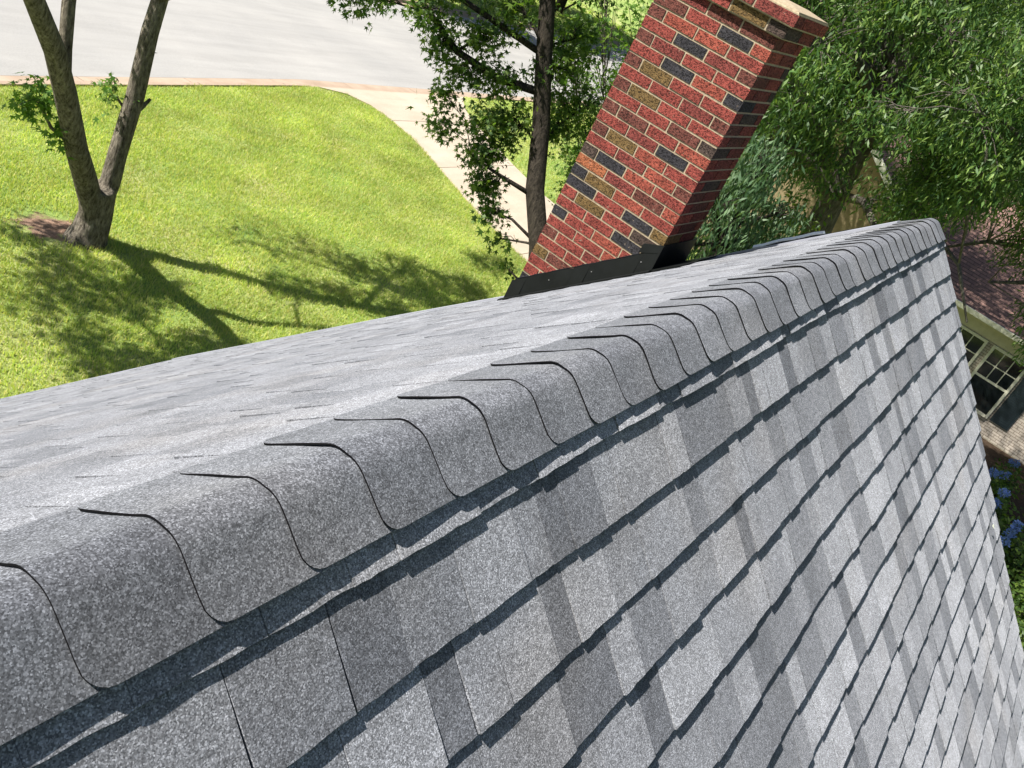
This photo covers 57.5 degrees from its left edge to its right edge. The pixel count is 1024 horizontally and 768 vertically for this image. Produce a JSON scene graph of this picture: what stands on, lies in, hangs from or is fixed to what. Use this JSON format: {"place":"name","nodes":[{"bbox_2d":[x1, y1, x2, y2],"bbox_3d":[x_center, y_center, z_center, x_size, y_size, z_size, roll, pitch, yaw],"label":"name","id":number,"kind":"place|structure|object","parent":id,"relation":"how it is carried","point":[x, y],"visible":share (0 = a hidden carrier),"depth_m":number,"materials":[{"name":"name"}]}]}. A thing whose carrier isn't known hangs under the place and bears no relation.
{"place":"outdoors","nodes":[
{"label":"outdoors","id":0,"kind":"place"},
{"bbox_2d":[0,0,695,398],"bbox_3d":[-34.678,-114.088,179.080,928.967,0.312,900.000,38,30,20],"label":"ground","id":1,"kind":"structure","parent":0,"point":[48,226],"depth_m":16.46,"materials":[{"name":"plant"}]},
{"bbox_2d":[1,0,168,249],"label":"forked tree","id":2,"kind":"object","parent":1,"relation":"on","point":[90,225],"visible":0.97,"depth_m":13.21,"materials":[{"name":"grey plant"}]},
{"bbox_2d":[0,76,584,105],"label":"kerb","id":3,"kind":"structure","parent":1,"relation":"on","point":[155,81],"depth_m":23.68,"materials":[{"name":"concrete"}]},
{"bbox_2d":[327,0,611,282],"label":"maple tree","id":4,"kind":"object","parent":1,"relation":"on","point":[546,49],"visible":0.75,"depth_m":15.75,"materials":[{"name":"green plant"}]},
{"bbox_2d":[0,0,1023,767],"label":"house","id":5,"kind":"structure","parent":1,"relation":"on","point":[614,476],"depth_m":1.91,"materials":[{"name":"grey"}]},
{"bbox_2d":[555,0,614,18],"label":"broadleaf tree","id":6,"kind":"object","parent":1,"relation":"on","point":[562,5],"visible":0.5,"depth_m":57.29,"materials":[{"name":"green plant"}]},
{"bbox_2d":[547,0,652,213],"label":"leafy shrub","id":7,"kind":"object","parent":1,"relation":"on","point":[583,128],"visible":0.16,"depth_m":17.02,"materials":[{"name":"green plant"}]},
{"bbox_2d":[686,126,819,259],"bbox_3d":[2.334,-0.856,13.450,2.184,6.252,3.093,38,30,20],"label":"evergreen tree","id":8,"kind":"object","parent":1,"relation":"on","point":[752,182],"visible":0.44,"depth_m":12.14,"materials":[{"name":"green plant"}]},
{"bbox_2d":[691,156,829,258],"bbox_3d":[3.583,-1.880,17.469,3.629,5.102,2.895,27,28,0],"label":"yellow green shrub","id":9,"kind":"object","parent":1,"relation":"on","point":[804,219],"visible":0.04,"depth_m":15.97,"materials":[{"name":"green plant"}]},
{"bbox_2d":[692,112,1023,464],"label":"house","id":10,"kind":"structure","parent":1,"relation":"on","point":[997,383],"depth_m":24.67,"materials":[{"name":"beige brick"}]},
{"bbox_2d":[960,324,988,365],"bbox_3d":[11.720,-0.745,24.993,1.090,1.740,0.088,38,30,20],"label":"window","id":11,"kind":"structure","parent":10,"relation":"in","point":[973,342],"depth_m":24.66,"materials":[{"name":"beige paint"}]},
{"bbox_2d":[970,345,1023,418],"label":"window","id":12,"kind":"structure","parent":10,"relation":"in","point":[993,378],"depth_m":24.54,"materials":[{"name":"glass"}]},
{"bbox_2d":[700,0,1023,255],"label":"oak tree","id":13,"kind":"object","parent":1,"relation":"on","point":[1000,5],"visible":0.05,"depth_m":19.11,"materials":[{"name":"green plant"}]},
{"bbox_2d":[734,0,1023,322],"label":"willow oak","id":14,"kind":"object","parent":1,"relation":"on","point":[960,131],"visible":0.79,"depth_m":12.99,"materials":[{"name":"green plant"}]},
{"bbox_2d":[901,0,1023,108],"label":"broadleaf tree","id":15,"kind":"object","parent":1,"relation":"on","point":[977,33],"visible":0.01,"depth_m":31.21,"materials":[{"name":"green plant"}]},
{"bbox_2d":[981,437,1023,623],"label":"mulch bed","id":16,"kind":"object","parent":1,"relation":"on","point":[992,451],"depth_m":23.64,"materials":[{"name":"brown soil"}]},
{"bbox_2d":[947,0,1023,371],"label":"oak tree","id":17,"kind":"object","parent":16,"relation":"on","point":[1018,246],"visible":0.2,"depth_m":17.48,"materials":[{"name":"green plant"}]},
{"bbox_2d":[989,457,1023,577],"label":"hydrangea","id":18,"kind":"object","parent":16,"relation":"on","point":[1002,488],"visible":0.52,"depth_m":18.82,"materials":[{"name":"green leaves"},{"name":"blue petals"}]},
{"bbox_2d":[1004,524,1023,650],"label":"shrub","id":19,"kind":"object","parent":16,"relation":"on","point":[1017,581],"visible":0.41,"depth_m":17.16,"materials":[{"name":"green plant"}]},
{"bbox_2d":[0,0,851,102],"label":"road","id":20,"kind":"structure","parent":0,"point":[318,40],"depth_m":27.11,"materials":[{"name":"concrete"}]},
{"bbox_2d":[388,0,629,48],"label":"kerb","id":21,"kind":"structure","parent":20,"relation":"on","point":[465,14],"depth_m":44.68,"materials":[{"name":"concrete"}]},
{"bbox_2d":[319,87,554,261],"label":"walkway","id":22,"kind":"structure","parent":0,"point":[393,105],"depth_m":26.17,"materials":[{"name":"concrete"}]}
]}

